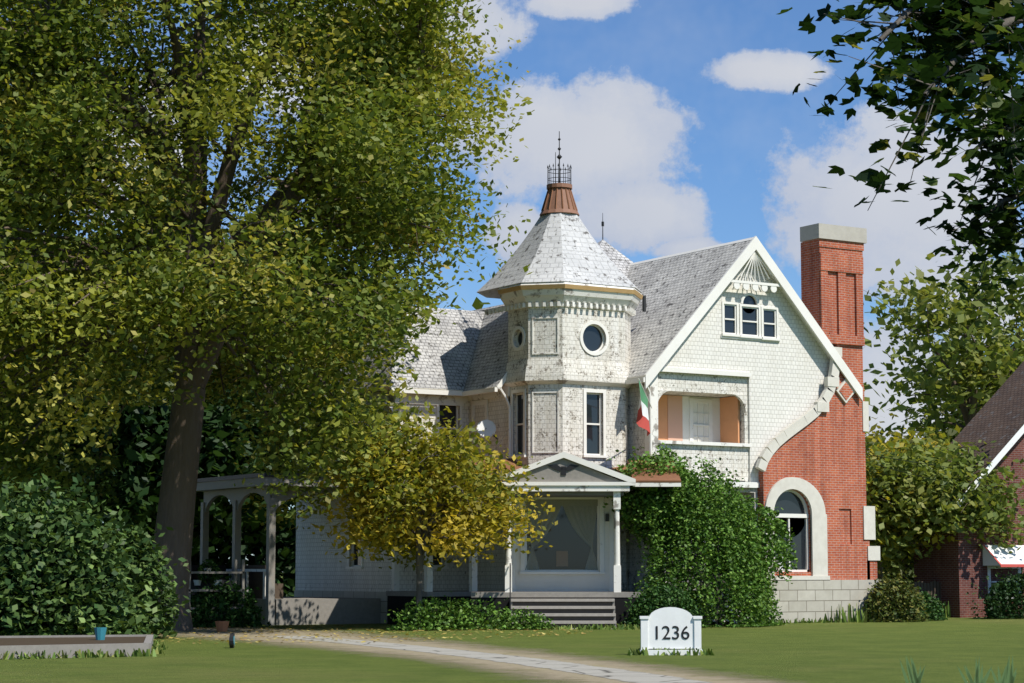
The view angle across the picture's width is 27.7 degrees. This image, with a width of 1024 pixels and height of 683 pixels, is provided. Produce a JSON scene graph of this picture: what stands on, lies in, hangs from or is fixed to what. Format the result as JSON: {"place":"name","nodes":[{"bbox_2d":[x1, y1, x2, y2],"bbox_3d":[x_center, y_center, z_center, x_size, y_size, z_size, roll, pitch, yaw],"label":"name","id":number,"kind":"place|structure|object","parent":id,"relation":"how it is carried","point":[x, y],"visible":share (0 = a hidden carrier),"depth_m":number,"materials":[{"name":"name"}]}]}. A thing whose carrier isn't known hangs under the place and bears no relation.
{"place":"outdoors","nodes":[
{"label":"outdoors","id":0,"kind":"place"},
{"bbox_2d":[6,246,326,552],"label":"tree","id":1,"kind":"object","parent":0,"point":[134,272],"depth_m":97.42,"materials":[{"name":"green plant"}]},
{"bbox_2d":[158,627,778,682],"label":"dry dirt path","id":2,"kind":"structure","parent":0,"point":[540,673],"depth_m":39.08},
{"bbox_2d":[193,568,228,631],"bbox_3d":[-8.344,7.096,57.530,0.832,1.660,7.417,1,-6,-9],"label":"plant stand","id":3,"kind":"object","parent":2,"relation":"on","point":[221,626],"visible":0.51,"depth_m":53.97,"materials":[{"name":"grey metal"}]},
{"bbox_2d":[197,559,223,583],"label":"plant leaves","id":4,"kind":"object","parent":3,"relation":"on","point":[202,577],"visible":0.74,"depth_m":60.98,"materials":[{"name":"green plant"}]},
{"bbox_2d":[190,574,270,627],"bbox_3d":[-8.144,7.373,59.110,2.657,1.515,2.268,4,-7,-32],"label":"shrub","id":5,"kind":"object","parent":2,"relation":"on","point":[201,614],"visible":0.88,"depth_m":58.57,"materials":[{"name":"green plant"}]},
{"bbox_2d":[269,636,710,682],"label":"concrete walk path","id":6,"kind":"structure","parent":0,"point":[626,675],"depth_m":36.03,"materials":[{"name":"grey concrete"}]},
{"bbox_2d":[0,577,1023,682],"bbox_3d":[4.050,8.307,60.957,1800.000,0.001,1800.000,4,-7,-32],"label":"lawn","id":7,"kind":"structure","parent":0,"point":[873,652],"depth_m":38.28,"materials":[{"name":"green plant"}]},
{"bbox_2d":[0,214,146,365],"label":"leaves","id":8,"kind":"object","parent":7,"relation":"on","point":[75,236],"depth_m":103.74,"materials":[{"name":"green plant"}]},
{"bbox_2d":[0,467,163,635],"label":"lilac bush","id":9,"kind":"object","parent":7,"relation":"on","point":[66,555],"depth_m":45.34,"materials":[{"name":"green plant"}]},
{"bbox_2d":[0,627,234,658],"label":"raised bed","id":10,"kind":"object","parent":7,"relation":"on","point":[96,642],"visible":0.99,"depth_m":39.87,"materials":[{"name":"grey concrete"}]},
{"bbox_2d":[47,502,190,639],"bbox_3d":[-9.413,5.410,49.027,3.579,3.205,3.257,4,-7,-32],"label":"lilac bush","id":11,"kind":"object","parent":7,"relation":"on","point":[152,565],"visible":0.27,"depth_m":48.81,"materials":[{"name":"green plant"}]},
{"bbox_2d":[0,321,346,557],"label":"tree","id":12,"kind":"object","parent":7,"relation":"on","point":[135,431],"depth_m":77.41,"materials":[{"name":"green plant"}]},
{"bbox_2d":[91,501,295,596],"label":"hedge leaves","id":13,"kind":"object","parent":7,"relation":"on","point":[285,568],"visible":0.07,"depth_m":87.90,"materials":[{"name":"green plant"}]},
{"bbox_2d":[142,565,282,623],"bbox_3d":[-8.982,7.623,62.745,2.900,1.750,5.300,4,-7,-32],"label":"porch railing","id":14,"kind":"object","parent":7,"relation":"on","point":[255,575],"visible":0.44,"depth_m":61.96,"materials":[{"name":"wood"}]},
{"bbox_2d":[0,0,534,630],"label":"tree","id":15,"kind":"object","parent":7,"relation":"on","point":[352,132],"depth_m":52.35,"materials":[{"name":"green plant"}]},
{"bbox_2d":[188,473,380,624],"bbox_3d":[-7.888,6.290,62.838,6.700,4.420,6.250,4,-7,-32],"label":"porch","id":16,"kind":"object","parent":7,"relation":"on","point":[308,610],"visible":0.69,"depth_m":61.62,"materials":[{"name":"paint"}]},
{"bbox_2d":[294,590,386,623],"bbox_3d":[-4.195,8.319,65.417,2.595,0.950,6.740,4,-7,-32],"label":"house foundation","id":17,"kind":"object","parent":7,"relation":"on","point":[342,594],"visible":0.21,"depth_m":64.23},
{"bbox_2d":[295,404,468,591],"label":"house wing","id":18,"kind":"structure","parent":17,"relation":"on","point":[317,569],"depth_m":64.79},
{"bbox_2d":[250,268,489,506],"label":"tree","id":19,"kind":"object","parent":7,"relation":"on","point":[477,304],"depth_m":90.69,"materials":[{"name":"green plant"}]},
{"bbox_2d":[158,625,590,643],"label":"fallen leaves","id":20,"kind":"object","parent":7,"relation":"on","point":[406,638],"visible":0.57,"depth_m":51.49,"materials":[{"name":"yellow plant"}]},
{"bbox_2d":[310,384,509,590],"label":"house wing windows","id":21,"kind":"structure","parent":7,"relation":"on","point":[442,402],"depth_m":63.37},
{"bbox_2d":[310,401,557,626],"bbox_3d":[-2.411,4.807,56.904,6.335,6.273,6.206,4,-7,-32],"label":"tree","id":22,"kind":"object","parent":7,"relation":"on","point":[373,504],"depth_m":55.69,"materials":[{"name":"yellow plant"}]},
{"bbox_2d":[0,616,898,659],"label":"edge grass tufts","id":23,"kind":"object","parent":7,"relation":"on","point":[155,648],"visible":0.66,"depth_m":39.27,"materials":[{"name":"green plant"}]},
{"bbox_2d":[384,591,529,630],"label":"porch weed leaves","id":24,"kind":"object","parent":7,"relation":"on","point":[451,617],"visible":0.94,"depth_m":55.69,"materials":[{"name":"green plant"}]},
{"bbox_2d":[468,396,509,590],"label":"house body","id":25,"kind":"structure","parent":7,"relation":"on","point":[490,576],"depth_m":62.38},
{"bbox_2d":[476,420,497,439],"bbox_3d":[-0.676,2.625,62.221,0.672,0.600,0.463,4,-7,-32],"label":"satellite dish","id":26,"kind":"object","parent":25,"relation":"attached to","point":[488,427],"visible":0.88,"depth_m":62.21,"materials":[{"name":"grey metal"}]},
{"bbox_2d":[386,459,628,624],"bbox_3d":[0.294,5.919,61.652,8.492,4.900,3.984,0,-6,-3],"label":"house porch","id":27,"kind":"object","parent":7,"relation":"on","point":[397,601],"visible":0.12,"depth_m":60.65,"materials":[{"name":"grey wood"}]},
{"bbox_2d":[498,606,555,629],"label":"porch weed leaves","id":28,"kind":"object","parent":7,"relation":"on","point":[525,619],"visible":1,"depth_m":55.97,"materials":[{"name":"green plant"}]},
{"bbox_2d":[438,452,680,628],"bbox_3d":[0.953,5.645,58.954,7.600,4.965,4.345,0,-6,0],"label":"porch","id":29,"kind":"object","parent":7,"relation":"on","point":[577,489],"visible":0.81,"depth_m":58.52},
{"bbox_2d":[477,131,641,298],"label":"turret roof","id":30,"kind":"structure","parent":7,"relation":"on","point":[559,243],"depth_m":62.51,"materials":[{"name":"grey tile"}]},
{"bbox_2d":[324,213,862,460],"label":"house roof","id":31,"kind":"structure","parent":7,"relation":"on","point":[466,354],"depth_m":64.11,"materials":[{"name":"grey tile"}]},
{"bbox_2d":[636,378,651,435],"bbox_3d":[3.837,1.940,60.430,0.230,1.583,1.920,-2,-6,15],"label":"flag","id":32,"kind":"object","parent":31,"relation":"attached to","point":[642,421],"visible":1,"depth_m":60.27,"materials":[{"name":"fabric"}]},
{"bbox_2d":[658,494,716,589],"bbox_3d":[4.878,6.140,63.896,3.650,2.950,0.125,4,-7,-32],"label":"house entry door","id":33,"kind":"structure","parent":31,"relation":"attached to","point":[685,562],"depth_m":64.15,"materials":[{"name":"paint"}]},
{"bbox_2d":[865,454,963,480],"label":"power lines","id":34,"kind":"object","parent":31,"relation":"attached to","point":[908,461],"visible":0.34,"depth_m":68.37,"materials":[{"name":"silver metal"}]},
{"bbox_2d":[617,576,707,627],"bbox_3d":[4.188,7.240,57.740,2.791,1.441,1.706,4,-7,-32],"label":"clipped shrub","id":35,"kind":"object","parent":7,"relation":"on","point":[651,597],"depth_m":57.36,"materials":[{"name":"green plant"}]},
{"bbox_2d":[639,607,702,654],"bbox_3d":[3.012,5.492,39.453,1.180,0.900,0.240,0,-6,0],"label":"sign","id":36,"kind":"object","parent":7,"relation":"on","point":[671,617],"visible":1,"depth_m":39.38,"materials":[{"name":"white stone"}]},
{"bbox_2d":[656,626,688,638],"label":"sign numerals","id":37,"kind":"object","parent":36,"relation":"attached to","point":[677,633],"visible":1,"depth_m":39.38,"materials":[{"name":"black paint"}]},
{"bbox_2d":[403,601,950,625],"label":"grass tufts","id":38,"kind":"object","parent":7,"relation":"on","point":[865,619],"visible":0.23,"depth_m":64.19,"materials":[{"name":"green plant"}]},
{"bbox_2d":[628,372,757,623],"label":"house wall","id":39,"kind":"structure","parent":7,"relation":"on","point":[733,459],"depth_m":62.59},
{"bbox_2d":[658,395,743,481],"bbox_3d":[5.382,2.930,63.068,3.340,2.650,1.150,4,-7,-32],"label":"balcony recess","id":40,"kind":"object","parent":39,"relation":"in","point":[691,418],"visible":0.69,"depth_m":63.82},
{"bbox_2d":[664,259,829,482],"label":"gable wall","id":41,"kind":"structure","parent":39,"relation":"on","point":[789,371],"depth_m":64.03,"materials":[{"name":"white wood"}]},
{"bbox_2d":[644,293,780,487],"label":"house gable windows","id":42,"kind":"structure","parent":41,"relation":"attached to","point":[748,317],"depth_m":63.53,"materials":[{"name":"white wood"}]},
{"bbox_2d":[634,454,787,627],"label":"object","id":43,"kind":"object","parent":7,"relation":"on","point":[756,609],"depth_m":59.19,"materials":[{"name":"green plant"}]},
{"bbox_2d":[602,446,711,555],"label":"vine leaves","id":44,"kind":"object","parent":43,"relation":"attached to","point":[641,528],"visible":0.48,"depth_m":59.59,"materials":[{"name":"green plant"}]},
{"bbox_2d":[630,442,697,560],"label":"climbing vine leaves","id":45,"kind":"object","parent":43,"relation":"attached to","point":[665,453],"visible":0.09,"depth_m":61.07,"materials":[{"name":"green plant"}]},
{"bbox_2d":[627,464,713,534],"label":"vine top leaves","id":46,"kind":"object","parent":43,"relation":"attached to","point":[672,500],"visible":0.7,"depth_m":59.13,"materials":[{"name":"green plant"}]},
{"bbox_2d":[701,495,797,603],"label":"vine leaves","id":47,"kind":"object","parent":43,"relation":"attached to","point":[770,528],"visible":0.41,"depth_m":61.16,"materials":[{"name":"green plant"}]},
{"bbox_2d":[863,369,876,431],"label":"tree","id":48,"kind":"object","parent":7,"relation":"on","point":[873,427],"depth_m":104.75,"materials":[{"name":"green plant"}]},
{"bbox_2d":[861,570,933,621],"bbox_3d":[11.940,7.917,64.661,2.400,1.623,1.806,4,-7,-32],"label":"shrub","id":49,"kind":"object","parent":7,"relation":"on","point":[896,595],"visible":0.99,"depth_m":64.39,"materials":[{"name":"green plant"}]},
{"bbox_2d":[883,551,913,584],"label":"hedge leaves","id":50,"kind":"object","parent":7,"relation":"on","point":[911,568],"visible":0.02,"depth_m":92.36,"materials":[{"name":"green plant"}]},
{"bbox_2d":[865,413,948,582],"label":"tree","id":51,"kind":"object","parent":7,"relation":"on","point":[870,441],"depth_m":86.16,"materials":[{"name":"green plant"}]},
{"bbox_2d":[886,581,940,602],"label":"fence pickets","id":52,"kind":"object","parent":7,"relation":"on","point":[933,587],"visible":0.16,"depth_m":70.82,"materials":[{"name":"brown wood"}]},
{"bbox_2d":[894,587,949,620],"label":"shrub","id":53,"kind":"object","parent":7,"relation":"on","point":[934,607],"visible":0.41,"depth_m":66.07,"materials":[{"name":"green plant"}]},
{"bbox_2d":[865,424,1006,580],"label":"tree","id":54,"kind":"object","parent":7,"relation":"on","point":[934,539],"depth_m":72.13,"materials":[{"name":"green plant"}]},
{"bbox_2d":[863,229,1023,444],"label":"tree","id":55,"kind":"object","parent":7,"relation":"on","point":[932,384],"depth_m":90.63,"materials":[{"name":"green plant"}]},
{"bbox_2d":[865,437,1023,578],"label":"tree","id":56,"kind":"object","parent":7,"relation":"on","point":[943,488],"depth_m":70.50,"materials":[{"name":"green plant"}]},
{"bbox_2d":[884,317,1023,446],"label":"tree","id":57,"kind":"object","parent":7,"relation":"on","point":[954,419],"depth_m":118.49,"materials":[{"name":"green plant"}]},
{"bbox_2d":[900,656,1016,682],"bbox_3d":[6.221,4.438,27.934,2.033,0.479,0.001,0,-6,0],"label":"iris plants","id":58,"kind":"object","parent":7,"relation":"on","point":[1008,676],"visible":1,"depth_m":27.93,"materials":[{"name":"green plant"}]},
{"bbox_2d":[913,361,1023,617],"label":"neighbour house","id":59,"kind":"structure","parent":7,"relation":"on","point":[955,569],"depth_m":71.33,"materials":[{"name":"brick"}]},
{"bbox_2d":[965,567,1023,618],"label":"hedge leaves","id":60,"kind":"object","parent":7,"relation":"on","point":[1000,595],"visible":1,"depth_m":68.32,"materials":[{"name":"green plant"}]},
{"bbox_2d":[0,0,1023,559],"label":"sky","id":61,"kind":"structure","parent":0,"point":[681,123],"materials":[{"name":"blue"}]},
{"bbox_2d":[515,497,608,591],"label":"wall","id":62,"kind":"structure","parent":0,"point":[561,582],"depth_m":60.08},
{"bbox_2d":[508,307,630,591],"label":"tower wall","id":63,"kind":"structure","parent":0,"point":[574,320],"depth_m":61.28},
{"bbox_2d":[485,281,642,479],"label":"tower trim","id":64,"kind":"structure","parent":63,"relation":"attached to","point":[591,337],"depth_m":61.44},
{"bbox_2d":[757,242,869,579],"bbox_3d":[9.203,2.739,64.986,4.220,11.950,0.900,4,-7,-32],"label":"brick chimney","id":65,"kind":"object","parent":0,"point":[823,454],"visible":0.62,"depth_m":65.00,"materials":[{"name":"red brick"}]},
{"bbox_2d":[755,223,881,622],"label":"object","id":66,"kind":"object","parent":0,"point":[819,593],"visible":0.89,"depth_m":64.42,"materials":[{"name":"white stone"}]},
{"bbox_2d":[778,0,1023,295],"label":"maple bough","id":67,"kind":"object","parent":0,"point":[932,62],"depth_m":15.51,"materials":[{"name":"green plant"}]}
]}

